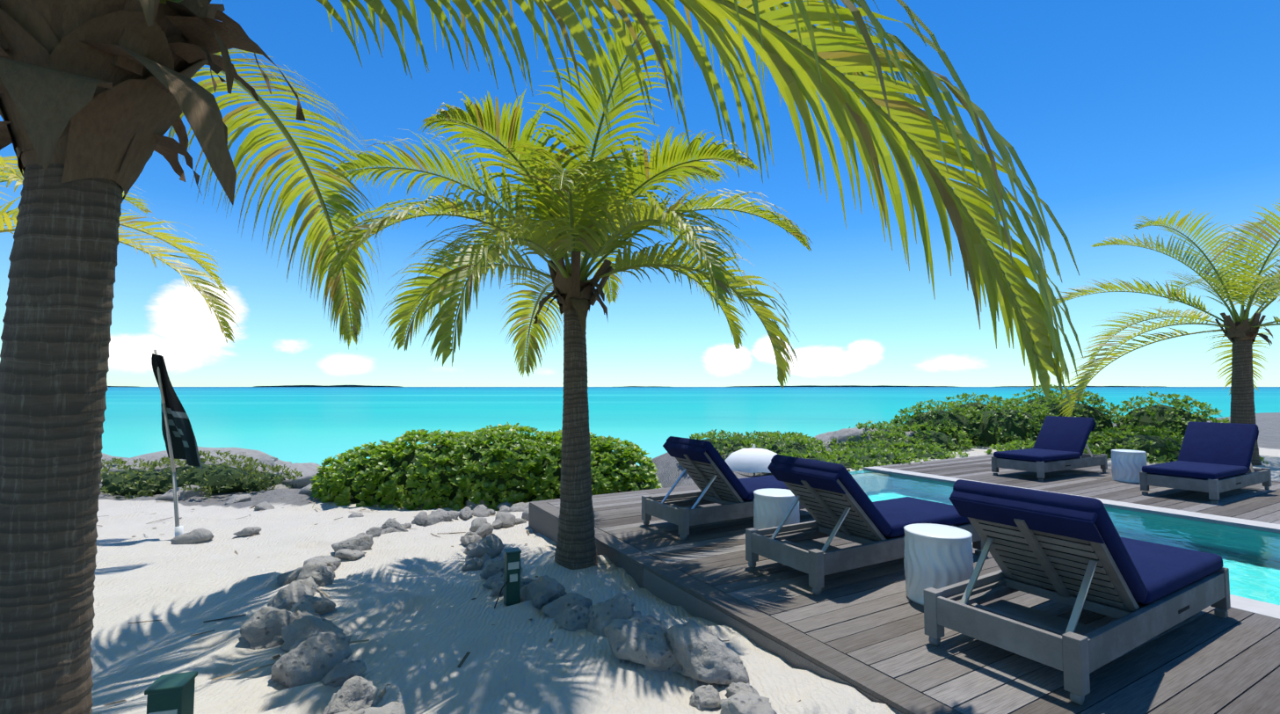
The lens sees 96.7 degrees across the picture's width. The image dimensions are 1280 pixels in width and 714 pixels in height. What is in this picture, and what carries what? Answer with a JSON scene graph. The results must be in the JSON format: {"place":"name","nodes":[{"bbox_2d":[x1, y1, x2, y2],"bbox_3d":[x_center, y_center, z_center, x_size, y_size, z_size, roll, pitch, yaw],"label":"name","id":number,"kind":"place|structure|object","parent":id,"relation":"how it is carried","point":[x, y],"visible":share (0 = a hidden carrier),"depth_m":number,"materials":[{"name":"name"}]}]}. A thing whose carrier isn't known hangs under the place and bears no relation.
{"place":"outdoors","nodes":[
{"label":"outdoors","id":0,"kind":"place"},
{"bbox_2d":[96,500,800,705],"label":"beach litter","id":1,"kind":"object","parent":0,"point":[463,659],"visible":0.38,"depth_m":3.63,"materials":[{"name":"grey plant"}]},
{"bbox_2d":[107,385,1163,386],"bbox_3d":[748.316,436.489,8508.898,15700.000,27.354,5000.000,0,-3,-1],"label":"distant islands","id":2,"kind":"object","parent":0,"point":[661,386],"visible":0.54,"depth_m":9055.96,"materials":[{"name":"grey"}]},
{"bbox_2d":[0,0,1279,386],"label":"sky","id":3,"kind":"structure","parent":0,"point":[1114,112],"materials":[{"name":"blue"}]},
{"bbox_2d":[90,412,1279,713],"bbox_3d":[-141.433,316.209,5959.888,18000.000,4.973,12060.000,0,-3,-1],"label":"sand ground","id":4,"kind":"structure","parent":0,"point":[428,627],"depth_m":3.88,"materials":[{"name":"white sand"}]},
{"bbox_2d":[0,155,239,342],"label":"coconut palm","id":5,"kind":"object","parent":4,"relation":"on","point":[15,175],"visible":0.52,"depth_m":6.29,"materials":[{"name":"green plant"}]},
{"bbox_2d":[153,349,183,537],"bbox_3d":[-5.593,1.107,6.724,0.573,2.406,0.080,-1,-3,13],"label":"flag pole","id":6,"kind":"object","parent":4,"relation":"on","point":[178,530],"visible":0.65,"depth_m":6.69,"materials":[{"name":"white plastic"}]},
{"bbox_2d":[151,353,202,470],"bbox_3d":[-5.512,0.653,6.825,0.690,1.398,0.174,0,-3,-1],"label":"pirate flag","id":7,"kind":"object","parent":6,"relation":"attached to","point":[184,444],"visible":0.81,"depth_m":6.82,"materials":[{"name":"fabric"}]},
{"bbox_2d":[144,670,197,713],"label":"path light","id":8,"kind":"object","parent":4,"relation":"on","point":[170,694],"visible":1,"depth_m":1.93,"materials":[{"name":"green metal"}]},
{"bbox_2d":[100,450,303,499],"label":"green shrubs","id":9,"kind":"object","parent":4,"relation":"on","point":[212,478],"visible":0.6,"depth_m":9.82,"materials":[{"name":"green plant"}]},
{"bbox_2d":[308,421,662,510],"bbox_3d":[-2.584,2.058,10.112,5.960,1.829,3.202,0,-3,-1],"label":"bush","id":10,"kind":"object","parent":4,"relation":"on","point":[454,469],"visible":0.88,"depth_m":9.02,"materials":[{"name":"green plant"}]},
{"bbox_2d":[99,427,914,713],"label":"limestone rocks","id":11,"kind":"object","parent":4,"relation":"on","point":[301,633],"visible":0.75,"depth_m":3.56,"materials":[{"name":"grey stone"}]},
{"bbox_2d":[494,546,521,608],"bbox_3d":[-0.996,1.680,4.157,0.243,0.516,0.128,2,-3,-28],"label":"path light","id":12,"kind":"object","parent":4,"relation":"on","point":[512,578],"visible":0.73,"depth_m":4.15,"materials":[{"name":"green metal"}]},
{"bbox_2d":[0,0,1083,713],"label":"coconut palm","id":13,"kind":"object","parent":4,"relation":"on","point":[98,98],"visible":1,"depth_m":2.05,"materials":[{"name":"green plant"}]},
{"bbox_2d":[317,12,813,569],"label":"coconut palm","id":14,"kind":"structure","parent":4,"relation":"on","point":[578,214],"depth_m":4.88,"materials":[{"name":"green plant"}]},
{"bbox_2d":[725,443,777,475],"bbox_3d":[2.108,1.949,10.509,1.099,0.675,1.099,-1,-3,17],"label":"beach parasol","id":15,"kind":"object","parent":4,"relation":"on","point":[753,460],"visible":0.83,"depth_m":10.13,"materials":[{"name":"white fabric"}]},
{"bbox_2d":[528,454,1279,713],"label":"pool deck","id":16,"kind":"structure","parent":4,"relation":"on","point":[861,630],"depth_m":3.49,"materials":[{"name":"grey wood"}]},
{"bbox_2d":[641,436,805,540],"bbox_3d":[1.079,1.317,6.191,2.020,0.916,0.760,2,-3,-30],"label":"sun lounger","id":17,"kind":"object","parent":16,"relation":"on","point":[709,470],"visible":0.77,"depth_m":5.78,"materials":[{"name":"blue fabric"}]},
{"bbox_2d":[753,487,799,529],"bbox_3d":[1.274,1.496,5.317,0.428,0.466,0.427,2,-3,-29],"label":"side table","id":18,"kind":"object","parent":16,"relation":"on","point":[771,506],"visible":0.56,"depth_m":5.17,"materials":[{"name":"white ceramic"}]},
{"bbox_2d":[745,454,984,595],"bbox_3d":[1.918,1.257,4.768,2.020,0.887,0.760,2,-3,-29],"label":"sun lounger","id":19,"kind":"object","parent":16,"relation":"on","point":[833,498],"visible":0.96,"depth_m":4.42,"materials":[{"name":"blue fabric"}]},
{"bbox_2d":[903,523,974,605],"bbox_3d":[2.046,1.422,3.906,0.424,0.466,0.424,2,-3,-29],"label":"side table","id":20,"kind":"object","parent":16,"relation":"on","point":[938,556],"visible":0.85,"depth_m":3.77,"materials":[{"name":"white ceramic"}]},
{"bbox_2d":[991,415,1107,481],"bbox_3d":[6.860,1.484,9.525,2.020,0.931,0.760,2,-3,-28],"label":"sun lounger","id":21,"kind":"object","parent":16,"relation":"on","point":[1060,443],"visible":1,"depth_m":9.40,"materials":[{"name":"blue fabric"}]},
{"bbox_2d":[923,479,1230,705],"bbox_3d":[2.668,1.180,3.423,2.020,0.900,0.760,2,-3,-31],"label":"sun lounger","id":22,"kind":"object","parent":16,"relation":"on","point":[1079,553],"visible":0.98,"depth_m":3.08,"materials":[{"name":"blue fabric"}]},
{"bbox_2d":[1110,449,1147,482],"bbox_3d":[7.548,1.678,8.784,0.426,0.466,0.427,2,-3,-29],"label":"side table","id":23,"kind":"object","parent":16,"relation":"on","point":[1127,465],"visible":0.9,"depth_m":8.65,"materials":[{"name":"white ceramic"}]},
{"bbox_2d":[1139,421,1271,503],"bbox_3d":[7.816,1.397,7.861,2.020,0.931,0.760,2,-3,-29],"label":"sun lounger","id":24,"kind":"object","parent":16,"relation":"on","point":[1214,460],"visible":1,"depth_m":7.78,"materials":[{"name":"blue fabric"}]},
{"bbox_2d":[687,384,1268,472],"bbox_3d":[7.844,1.726,13.921,13.916,2.229,7.058,1,-3,-12],"label":"coastal scrub","id":25,"kind":"object","parent":4,"relation":"on","point":[1156,432],"visible":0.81,"depth_m":14.06,"materials":[{"name":"green plant"}]},
{"bbox_2d":[863,465,1279,618],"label":"swimming pool","id":26,"kind":"structure","parent":4,"relation":"on","point":[1256,607],"depth_m":6.38,"materials":[{"name":"stone"}]},
{"bbox_2d":[848,470,1279,604],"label":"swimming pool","id":27,"kind":"structure","parent":26,"relation":"in","point":[1251,559],"depth_m":5.74,"materials":[{"name":"teal liquid"}]},
{"bbox_2d":[1052,198,1279,465],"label":"coconut palm","id":28,"kind":"object","parent":4,"relation":"on","point":[1240,331],"visible":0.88,"depth_m":11.42,"materials":[{"name":"green plant"}]},
{"bbox_2d":[101,386,1279,466],"bbox_3d":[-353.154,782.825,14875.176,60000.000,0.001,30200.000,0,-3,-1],"label":"sea water","id":29,"kind":"structure","parent":0,"point":[304,425],"depth_m":79.19,"materials":[{"name":"teal liquid"}]}
]}

